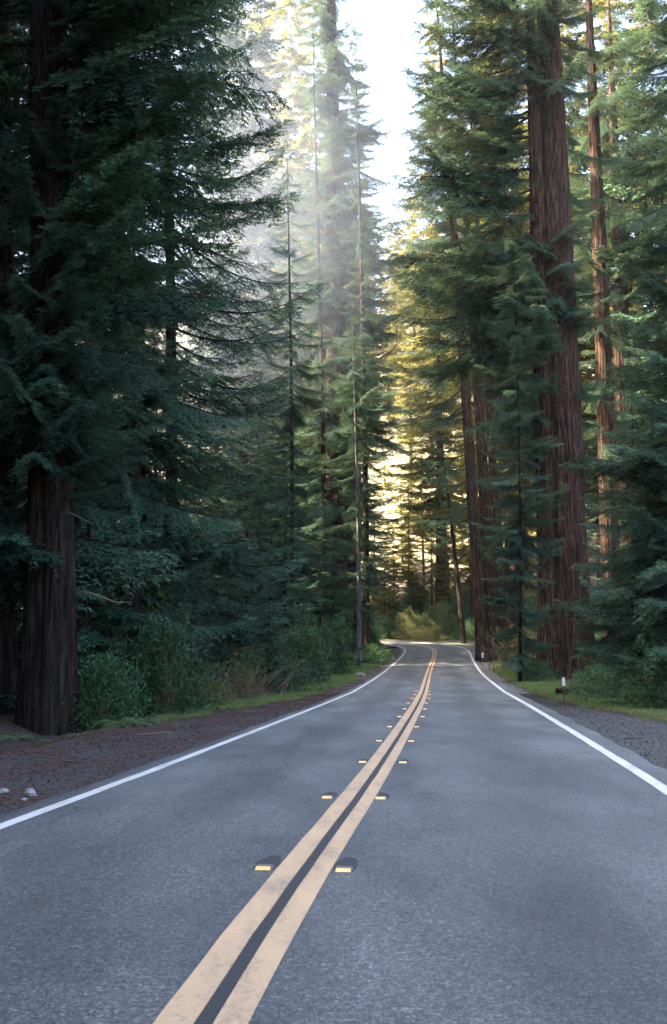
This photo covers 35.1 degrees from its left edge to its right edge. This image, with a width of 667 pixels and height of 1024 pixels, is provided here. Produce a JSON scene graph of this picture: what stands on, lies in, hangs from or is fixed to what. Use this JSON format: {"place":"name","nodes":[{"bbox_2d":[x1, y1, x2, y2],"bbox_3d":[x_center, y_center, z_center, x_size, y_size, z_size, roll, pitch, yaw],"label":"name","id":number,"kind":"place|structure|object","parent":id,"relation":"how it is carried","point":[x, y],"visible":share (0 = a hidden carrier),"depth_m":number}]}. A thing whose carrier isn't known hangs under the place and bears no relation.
{"place":"outdoors","nodes":[
{"label":"outdoors","id":0,"kind":"place"},
{"bbox_2d":[0,641,666,1023],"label":"road","id":1,"kind":"structure","parent":0,"point":[504,845],"depth_m":7.28},
{"bbox_2d":[255,855,280,869],"bbox_3d":[-0.473,2.554,7.732,0.185,0.024,0.592,-1,-8,7],"label":"pavement marker","id":2,"kind":"object","parent":1,"relation":"on","point":[271,862],"visible":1,"depth_m":7.69},
{"bbox_2d":[334,857,357,871],"bbox_3d":[0.093,2.545,7.667,0.185,0.024,0.592,-1,-8,7],"label":"pavement marker","id":3,"kind":"object","parent":1,"relation":"on","point":[347,864],"visible":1,"depth_m":7.62},
{"bbox_2d":[0,322,666,815],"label":"ground","id":4,"kind":"structure","parent":0,"point":[64,780],"depth_m":22.46},
{"bbox_2d":[0,26,31,248],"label":"redwood tree","id":5,"kind":"object","parent":4,"relation":"on","point":[4,78],"visible":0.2,"depth_m":28.85},
{"bbox_2d":[8,15,29,495],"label":"redwood tree","id":6,"kind":"object","parent":4,"relation":"on","point":[19,486],"visible":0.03,"depth_m":42.60},
{"bbox_2d":[0,0,179,714],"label":"redwood tree","id":7,"kind":"object","parent":4,"relation":"on","point":[14,547],"visible":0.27,"depth_m":27.84},
{"bbox_2d":[0,289,202,730],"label":"conifer tree","id":8,"kind":"object","parent":4,"relation":"on","point":[119,613],"visible":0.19,"depth_m":29.88},
{"bbox_2d":[62,644,163,732],"bbox_3d":[-5.863,4.513,26.731,3.377,2.364,3.114,-3,-8,20],"label":"shrub","id":9,"kind":"object","parent":4,"relation":"on","point":[102,668],"visible":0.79,"depth_m":26.33},
{"bbox_2d":[90,719,154,729],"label":"sword fern","id":10,"kind":"object","parent":4,"relation":"on","point":[114,723],"visible":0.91,"depth_m":23.68},
{"bbox_2d":[9,13,245,655],"bbox_3d":[-11.019,-19.809,48.818,13.450,58.331,13.473,-3,-8,23],"label":"redwood tree","id":11,"kind":"object","parent":4,"relation":"on","point":[186,379],"visible":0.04,"depth_m":47.87},
{"bbox_2d":[76,530,192,703],"bbox_3d":[-7.236,3.443,34.315,5.327,6.112,6.202,-1,-8,5],"label":"maple shrub","id":12,"kind":"object","parent":4,"relation":"on","point":[116,590],"visible":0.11,"depth_m":34.15},
{"bbox_2d":[76,42,196,603],"bbox_3d":[-10.689,-8.871,53.692,7.847,36.800,7.744,0,-8,0],"label":"conifer tree","id":13,"kind":"object","parent":4,"relation":"on","point":[158,332],"visible":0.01,"depth_m":53.63},
{"bbox_2d":[16,167,258,698],"bbox_3d":[-6.160,-2.292,33.442,7.512,18.800,8.070,0,-8,0],"label":"conifer tree","id":14,"kind":"object","parent":4,"relation":"on","point":[159,399],"visible":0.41,"depth_m":33.24},
{"bbox_2d":[0,0,299,735],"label":"redwood tree","id":15,"kind":"object","parent":4,"relation":"on","point":[136,132],"visible":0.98,"depth_m":26.61},
{"bbox_2d":[111,609,231,718],"bbox_3d":[-4.461,4.251,29.222,3.404,3.208,3.054,3,-8,-19],"label":"shrub","id":16,"kind":"object","parent":4,"relation":"on","point":[166,706],"visible":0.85,"depth_m":29.02},
{"bbox_2d":[145,221,212,628],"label":"fir tree","id":17,"kind":"object","parent":4,"relation":"on","point":[191,349],"visible":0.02,"depth_m":78.27},
{"bbox_2d":[153,391,215,667],"bbox_3d":[-8.684,0.356,59.684,4.955,19.244,5.539,2,-8,-11],"label":"redwood tree","id":18,"kind":"object","parent":4,"relation":"on","point":[191,557],"visible":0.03,"depth_m":59.77},
{"bbox_2d":[175,591,217,706],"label":"conifer tree","id":19,"kind":"object","parent":4,"relation":"on","point":[197,668],"visible":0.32,"depth_m":35.62},
{"bbox_2d":[96,3,328,680],"bbox_3d":[-6.001,-11.392,49.630,11.630,40.800,9.950,0,-8,0],"label":"fir tree","id":20,"kind":"object","parent":4,"relation":"on","point":[230,559],"visible":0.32,"depth_m":48.56},
{"bbox_2d":[189,676,236,705],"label":"shrub","id":21,"kind":"object","parent":4,"relation":"on","point":[217,694],"visible":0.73,"depth_m":33.45},
{"bbox_2d":[163,10,270,520],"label":"redwood tree","id":22,"kind":"object","parent":4,"relation":"on","point":[220,237],"visible":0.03,"depth_m":114.04},
{"bbox_2d":[181,335,253,639],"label":"fir tree","id":23,"kind":"object","parent":4,"relation":"on","point":[206,502],"visible":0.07,"depth_m":90.44},
{"bbox_2d":[158,658,288,705],"bbox_3d":[-4.165,6.034,37.520,5.456,1.892,5.621,3,-8,-19],"label":"bramble thicket","id":24,"kind":"object","parent":4,"relation":"on","point":[243,693],"visible":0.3,"depth_m":37.60},
{"bbox_2d":[192,492,269,683],"bbox_3d":[-5.438,4.110,55.822,5.123,11.840,5.118,-7,-11,44],"label":"conifer tree","id":25,"kind":"object","parent":4,"relation":"on","point":[242,638],"visible":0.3,"depth_m":55.57},
{"bbox_2d":[223,661,263,701],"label":"shrub","id":26,"kind":"object","parent":4,"relation":"on","point":[247,682],"visible":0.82,"depth_m":37.44},
{"bbox_2d":[177,0,311,660],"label":"redwood tree","id":27,"kind":"object","parent":4,"relation":"on","point":[258,240],"visible":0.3,"depth_m":96.13},
{"bbox_2d":[206,287,284,613],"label":"fir tree","id":28,"kind":"object","parent":4,"relation":"on","point":[266,437],"visible":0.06,"depth_m":103.39},
{"bbox_2d":[213,316,283,663],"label":"fir tree","id":29,"kind":"object","parent":4,"relation":"on","point":[234,464],"visible":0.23,"depth_m":78.74},
{"bbox_2d":[220,260,287,560],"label":"fir tree","id":30,"kind":"object","parent":4,"relation":"on","point":[251,403],"visible":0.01,"depth_m":111.62},
{"bbox_2d":[202,644,310,698],"bbox_3d":[-3.036,6.391,42.226,6.605,2.246,5.608,7,-11,-43],"label":"bramble thicket","id":31,"kind":"object","parent":4,"relation":"on","point":[262,685],"visible":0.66,"depth_m":42.26},
{"bbox_2d":[225,410,289,680],"bbox_3d":[-4.394,1.454,59.850,4.479,17.214,4.283,-3,-8,22],"label":"fir tree","id":32,"kind":"object","parent":4,"relation":"on","point":[257,512],"visible":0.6,"depth_m":59.95},
{"bbox_2d":[204,0,319,505],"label":"redwood tree","id":33,"kind":"object","parent":4,"relation":"on","point":[259,27],"visible":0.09,"depth_m":124.66},
{"bbox_2d":[235,415,299,654],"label":"fir tree","id":34,"kind":"object","parent":4,"relation":"on","point":[269,468],"visible":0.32,"depth_m":71.84},
{"bbox_2d":[239,564,303,693],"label":"conifer tree","id":35,"kind":"object","parent":4,"relation":"on","point":[272,644],"visible":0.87,"depth_m":43.66},
{"bbox_2d":[223,642,333,694],"bbox_3d":[-2.772,6.732,45.461,4.500,2.432,4.896,-4,-9,24],"label":"shrub","id":36,"kind":"object","parent":4,"relation":"on","point":[301,682],"visible":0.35,"depth_m":45.45},
{"bbox_2d":[247,218,314,545],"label":"redwood tree","id":37,"kind":"object","parent":4,"relation":"on","point":[290,232],"visible":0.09,"depth_m":114.50},
{"bbox_2d":[241,363,324,652],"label":"fir tree","id":38,"kind":"object","parent":4,"relation":"on","point":[302,599],"visible":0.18,"depth_m":76.82},
{"bbox_2d":[247,392,318,628],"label":"conifer tree","id":39,"kind":"object","parent":4,"relation":"on","point":[277,441],"visible":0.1,"depth_m":88.34},
{"bbox_2d":[229,138,341,623],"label":"conifer tree","id":40,"kind":"object","parent":4,"relation":"on","point":[294,422],"visible":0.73,"depth_m":71.49},
{"bbox_2d":[250,493,325,678],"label":"conifer tree","id":41,"kind":"object","parent":4,"relation":"on","point":[288,599],"visible":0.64,"depth_m":65.95},
{"bbox_2d":[250,601,326,672],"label":"shrub","id":42,"kind":"object","parent":4,"relation":"on","point":[297,625],"visible":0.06,"depth_m":68.79},
{"bbox_2d":[255,0,325,467],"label":"redwood tree","id":43,"kind":"object","parent":4,"relation":"on","point":[297,60],"visible":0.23,"depth_m":139.78},
{"bbox_2d":[255,319,341,624],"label":"fir tree","id":44,"kind":"object","parent":4,"relation":"on","point":[298,444],"visible":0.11,"depth_m":99.44},
{"bbox_2d":[277,624,342,684],"bbox_3d":[-1.370,7.396,54.523,4.824,3.378,4.448,7,-10,-40],"label":"shrub","id":45,"kind":"object","parent":4,"relation":"on","point":[310,643],"visible":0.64,"depth_m":54.10},
{"bbox_2d":[280,315,350,597],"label":"fir tree","id":46,"kind":"object","parent":4,"relation":"on","point":[307,427],"visible":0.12,"depth_m":108.36},
{"bbox_2d":[272,12,364,623],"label":"conifer tree","id":47,"kind":"object","parent":4,"relation":"on","point":[321,442],"visible":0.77,"depth_m":86.26},
{"bbox_2d":[285,0,362,475],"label":"redwood tree","id":48,"kind":"object","parent":4,"relation":"on","point":[306,127],"visible":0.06,"depth_m":157.31},
{"bbox_2d":[295,370,355,646],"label":"fir tree","id":49,"kind":"object","parent":4,"relation":"on","point":[315,491],"visible":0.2,"depth_m":91.54},
{"bbox_2d":[303,492,354,661],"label":"fir tree","id":50,"kind":"object","parent":4,"relation":"on","point":[326,584],"visible":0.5,"depth_m":79.51},
{"bbox_2d":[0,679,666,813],"bbox_3d":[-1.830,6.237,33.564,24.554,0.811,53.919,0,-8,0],"label":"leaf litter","id":51,"kind":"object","parent":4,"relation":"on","point":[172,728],"visible":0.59,"depth_m":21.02},
{"bbox_2d":[0,693,666,810],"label":"gravel","id":52,"kind":"structure","parent":4,"relation":"on","point":[531,695],"depth_m":21.20},
{"bbox_2d":[308,613,365,674],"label":"shrub","id":53,"kind":"object","parent":4,"relation":"on","point":[334,634],"visible":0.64,"depth_m":67.12},
{"bbox_2d":[299,94,375,398],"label":"redwood tree","id":54,"kind":"object","parent":4,"relation":"on","point":[374,377],"visible":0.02,"depth_m":129.02},
{"bbox_2d":[310,524,367,667],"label":"conifer tree","id":55,"kind":"object","parent":4,"relation":"on","point":[333,597],"visible":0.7,"depth_m":77.77},
{"bbox_2d":[259,0,420,659],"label":"redwood tree","id":56,"kind":"object","parent":4,"relation":"on","point":[335,165],"visible":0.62,"depth_m":103.56},
{"bbox_2d":[295,144,390,587],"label":"redwood tree","id":57,"kind":"object","parent":4,"relation":"on","point":[377,380],"visible":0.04,"depth_m":109.14},
{"bbox_2d":[38,650,666,743],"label":"grass","id":58,"kind":"structure","parent":4,"relation":"on","point":[367,667],"depth_m":41.15},
{"bbox_2d":[316,16,400,637],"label":"redwood tree","id":59,"kind":"object","parent":4,"relation":"on","point":[351,46],"visible":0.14,"depth_m":146.12},
{"bbox_2d":[316,296,408,666],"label":"conifer tree","id":60,"kind":"object","parent":4,"relation":"on","point":[366,421],"visible":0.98,"depth_m":80.95},
{"bbox_2d":[314,48,410,655],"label":"conifer tree","id":61,"kind":"object","parent":4,"relation":"on","point":[361,262],"visible":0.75,"depth_m":87.78},
{"bbox_2d":[348,505,378,646],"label":"fir tree","id":62,"kind":"object","parent":4,"relation":"on","point":[354,627],"visible":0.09,"depth_m":109.99},
{"bbox_2d":[351,624,386,655],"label":"shrub","id":63,"kind":"object","parent":4,"relation":"on","point":[375,635],"visible":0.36,"depth_m":100.95},
{"bbox_2d":[347,642,393,664],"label":"shrub","id":64,"kind":"object","parent":4,"relation":"on","point":[372,650],"visible":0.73,"depth_m":82.89},
{"bbox_2d":[361,444,398,604],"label":"conifer tree","id":65,"kind":"object","parent":4,"relation":"on","point":[373,555],"visible":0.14,"depth_m":160.42},
{"bbox_2d":[370,503,397,638],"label":"conifer tree","id":66,"kind":"object","parent":4,"relation":"on","point":[384,605],"visible":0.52,"depth_m":145.72},
{"bbox_2d":[370,614,403,639],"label":"shrub","id":67,"kind":"object","parent":4,"relation":"on","point":[380,627],"visible":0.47,"depth_m":139.71},
{"bbox_2d":[372,518,406,637],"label":"conifer tree","id":68,"kind":"object","parent":4,"relation":"on","point":[392,584],"visible":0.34,"depth_m":150.19},
{"bbox_2d":[381,342,397,422],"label":"conifer tree","id":69,"kind":"object","parent":4,"relation":"on","point":[389,418],"visible":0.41,"depth_m":215.82},
{"bbox_2d":[381,298,400,403],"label":"conifer tree","id":70,"kind":"object","parent":4,"relation":"on","point":[395,386],"visible":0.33,"depth_m":222.84},
{"bbox_2d":[382,171,407,326],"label":"conifer tree","id":71,"kind":"object","parent":4,"relation":"on","point":[395,245],"visible":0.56,"depth_m":261.78},
{"bbox_2d":[379,469,413,625],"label":"conifer tree","id":72,"kind":"object","parent":4,"relation":"on","point":[399,565],"visible":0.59,"depth_m":152.77},
{"bbox_2d":[386,268,408,364],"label":"conifer tree","id":73,"kind":"object","parent":4,"relation":"on","point":[391,312],"visible":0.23,"depth_m":237.18},
{"bbox_2d":[384,267,411,384],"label":"conifer tree","id":74,"kind":"object","parent":4,"relation":"on","point":[396,327],"visible":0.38,"depth_m":230.44},
{"bbox_2d":[387,601,416,638],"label":"shrub","id":75,"kind":"object","parent":4,"relation":"on","point":[399,609],"visible":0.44,"depth_m":141.85},
{"bbox_2d":[382,431,425,575],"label":"conifer tree","id":76,"kind":"object","parent":4,"relation":"on","point":[400,531],"visible":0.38,"depth_m":172.88},
{"bbox_2d":[394,169,419,304],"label":"conifer tree","id":77,"kind":"object","parent":4,"relation":"on","point":[403,239],"visible":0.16,"depth_m":280.82},
{"bbox_2d":[390,606,425,639],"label":"shrub","id":78,"kind":"object","parent":4,"relation":"on","point":[406,627],"visible":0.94,"depth_m":136.36},
{"bbox_2d":[391,429,427,594],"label":"conifer tree","id":79,"kind":"object","parent":4,"relation":"on","point":[405,537],"visible":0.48,"depth_m":158.27},
{"bbox_2d":[390,267,429,482],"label":"conifer tree","id":80,"kind":"object","parent":4,"relation":"on","point":[406,387],"visible":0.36,"depth_m":199.67},
{"bbox_2d":[399,209,421,350],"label":"conifer tree","id":81,"kind":"object","parent":4,"relation":"on","point":[411,238],"visible":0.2,"depth_m":245.92},
{"bbox_2d":[396,485,429,612],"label":"conifer tree","id":82,"kind":"object","parent":4,"relation":"on","point":[411,575],"visible":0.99,"depth_m":146.74},
{"bbox_2d":[396,592,430,620],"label":"shrub","id":83,"kind":"object","parent":4,"relation":"on","point":[411,602],"visible":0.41,"depth_m":155.16},
{"bbox_2d":[401,413,435,588],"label":"conifer tree","id":84,"kind":"object","parent":4,"relation":"on","point":[418,514],"visible":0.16,"depth_m":165.62},
{"bbox_2d":[402,573,434,614],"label":"shrub","id":85,"kind":"object","parent":4,"relation":"on","point":[426,596],"visible":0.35,"depth_m":156.97},
{"bbox_2d":[399,614,438,639],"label":"shrub","id":86,"kind":"object","parent":4,"relation":"on","point":[422,620],"visible":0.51,"depth_m":138.04},
{"bbox_2d":[411,625,436,640],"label":"shrub","id":87,"kind":"object","parent":4,"relation":"on","point":[431,634],"visible":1,"depth_m":133.16},
{"bbox_2d":[384,0,476,621],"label":"redwood tree","id":88,"kind":"object","parent":4,"relation":"on","point":[434,502],"visible":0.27,"depth_m":154.39},
{"bbox_2d":[412,465,452,616],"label":"conifer tree","id":89,"kind":"object","parent":4,"relation":"on","point":[432,587],"visible":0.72,"depth_m":150.23},
{"bbox_2d":[415,598,460,640],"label":"shrub","id":90,"kind":"object","parent":4,"relation":"on","point":[439,622],"visible":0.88,"depth_m":137.47},
{"bbox_2d":[420,396,468,643],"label":"conifer tree","id":91,"kind":"object","parent":4,"relation":"on","point":[451,537],"visible":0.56,"depth_m":126.57},
{"bbox_2d":[429,478,464,637],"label":"conifer tree","id":92,"kind":"object","parent":4,"relation":"on","point":[449,590],"visible":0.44,"depth_m":141.84},
{"bbox_2d":[430,599,466,639],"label":"shrub","id":93,"kind":"object","parent":4,"relation":"on","point":[452,617],"visible":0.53,"depth_m":140.44},
{"bbox_2d":[434,454,471,599],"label":"conifer tree","id":94,"kind":"object","parent":4,"relation":"on","point":[465,564],"visible":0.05,"depth_m":160.06},
{"bbox_2d":[439,601,470,639],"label":"shrub","id":95,"kind":"object","parent":4,"relation":"on","point":[464,612],"visible":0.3,"depth_m":141.31},
{"bbox_2d":[384,0,531,661],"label":"redwood tree","id":96,"kind":"object","parent":4,"relation":"on","point":[481,567],"visible":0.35,"depth_m":91.73},
{"bbox_2d":[445,439,474,639],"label":"conifer tree","id":97,"kind":"object","parent":4,"relation":"on","point":[466,553],"visible":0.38,"depth_m":137.59},
{"bbox_2d":[447,616,474,640],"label":"shrub","id":98,"kind":"object","parent":4,"relation":"on","point":[470,626],"visible":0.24,"depth_m":134.21},
{"bbox_2d":[427,0,535,574],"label":"redwood tree","id":99,"kind":"object","parent":4,"relation":"on","point":[457,433],"visible":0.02,"depth_m":118.22},
{"bbox_2d":[432,9,535,652],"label":"redwood tree","id":100,"kind":"object","parent":4,"relation":"on","point":[509,494],"visible":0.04,"depth_m":107.94},
{"bbox_2d":[451,624,535,671],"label":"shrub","id":101,"kind":"object","parent":4,"relation":"on","point":[497,668],"visible":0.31,"depth_m":73.04},
{"bbox_2d":[385,0,630,679],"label":"redwood tree","id":102,"kind":"object","parent":4,"relation":"on","point":[556,324],"visible":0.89,"depth_m":63.45},
{"bbox_2d":[490,627,536,675],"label":"shrub","id":103,"kind":"object","parent":4,"relation":"on","point":[516,651],"visible":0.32,"depth_m":65.32},
{"bbox_2d":[469,223,569,681],"bbox_3d":[10.208,-2.982,58.178,5.626,26.029,5.024,0,-8,0],"label":"conifer tree","id":104,"kind":"object","parent":4,"relation":"on","point":[526,549],"visible":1,"depth_m":57.49},
{"bbox_2d":[521,489,536,620],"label":"conifer tree","id":105,"kind":"object","parent":4,"relation":"on","point":[527,592],"visible":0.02,"depth_m":148.22},
{"bbox_2d":[524,594,536,638],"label":"shrub","id":106,"kind":"object","parent":4,"relation":"on","point":[530,602],"visible":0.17,"depth_m":135.68},
{"bbox_2d":[510,656,562,681],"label":"shrub","id":107,"kind":"object","parent":4,"relation":"on","point":[538,676],"visible":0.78,"depth_m":57.05},
{"bbox_2d":[498,0,647,507],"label":"redwood tree","id":108,"kind":"object","parent":4,"relation":"on","point":[589,372],"visible":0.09,"depth_m":103.56},
{"bbox_2d":[578,226,600,633],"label":"redwood tree","id":109,"kind":"object","parent":4,"relation":"on","point":[594,516],"visible":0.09,"depth_m":129.85},
{"bbox_2d":[564,660,632,697],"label":"shrub","id":110,"kind":"object","parent":4,"relation":"on","point":[583,681],"visible":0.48,"depth_m":39.31},
{"bbox_2d":[581,523,624,668],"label":"conifer tree","id":111,"kind":"object","parent":4,"relation":"on","point":[614,576],"visible":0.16,"depth_m":60.09},
{"bbox_2d":[559,0,657,653],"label":"redwood tree","id":112,"kind":"object","parent":4,"relation":"on","point":[604,342],"visible":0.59,"depth_m":74.84},
{"bbox_2d":[551,383,666,696],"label":"fir tree","id":113,"kind":"object","parent":4,"relation":"on","point":[630,591],"visible":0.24,"depth_m":42.94},
{"bbox_2d":[559,0,666,695],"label":"fir tree","id":114,"kind":"object","parent":4,"relation":"on","point":[651,460],"visible":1,"depth_m":34.87},
{"bbox_2d":[565,0,666,621],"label":"redwood tree","id":115,"kind":"object","parent":4,"relation":"on","point":[612,132],"visible":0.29,"depth_m":87.02},
{"bbox_2d":[571,654,663,704],"bbox_3d":[10.085,5.546,35.018,3.847,1.911,3.535,6,-10,-38],"label":"shrub","id":116,"kind":"object","parent":4,"relation":"on","point":[617,677],"visible":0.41,"depth_m":34.97},
{"bbox_2d":[570,0,665,522],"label":"redwood tree","id":117,"kind":"object","parent":4,"relation":"on","point":[601,16],"visible":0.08,"depth_m":103.19},
{"bbox_2d":[591,0,666,578],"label":"redwood tree","id":118,"kind":"object","parent":4,"relation":"on","point":[631,193],"visible":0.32,"depth_m":88.10},
{"bbox_2d":[612,639,666,709],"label":"shrub","id":119,"kind":"object","parent":4,"relation":"on","point":[659,695],"visible":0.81,"depth_m":31.39},
{"bbox_2d":[11,0,666,314],"label":"sky","id":120,"kind":"structure","parent":0,"point":[385,44]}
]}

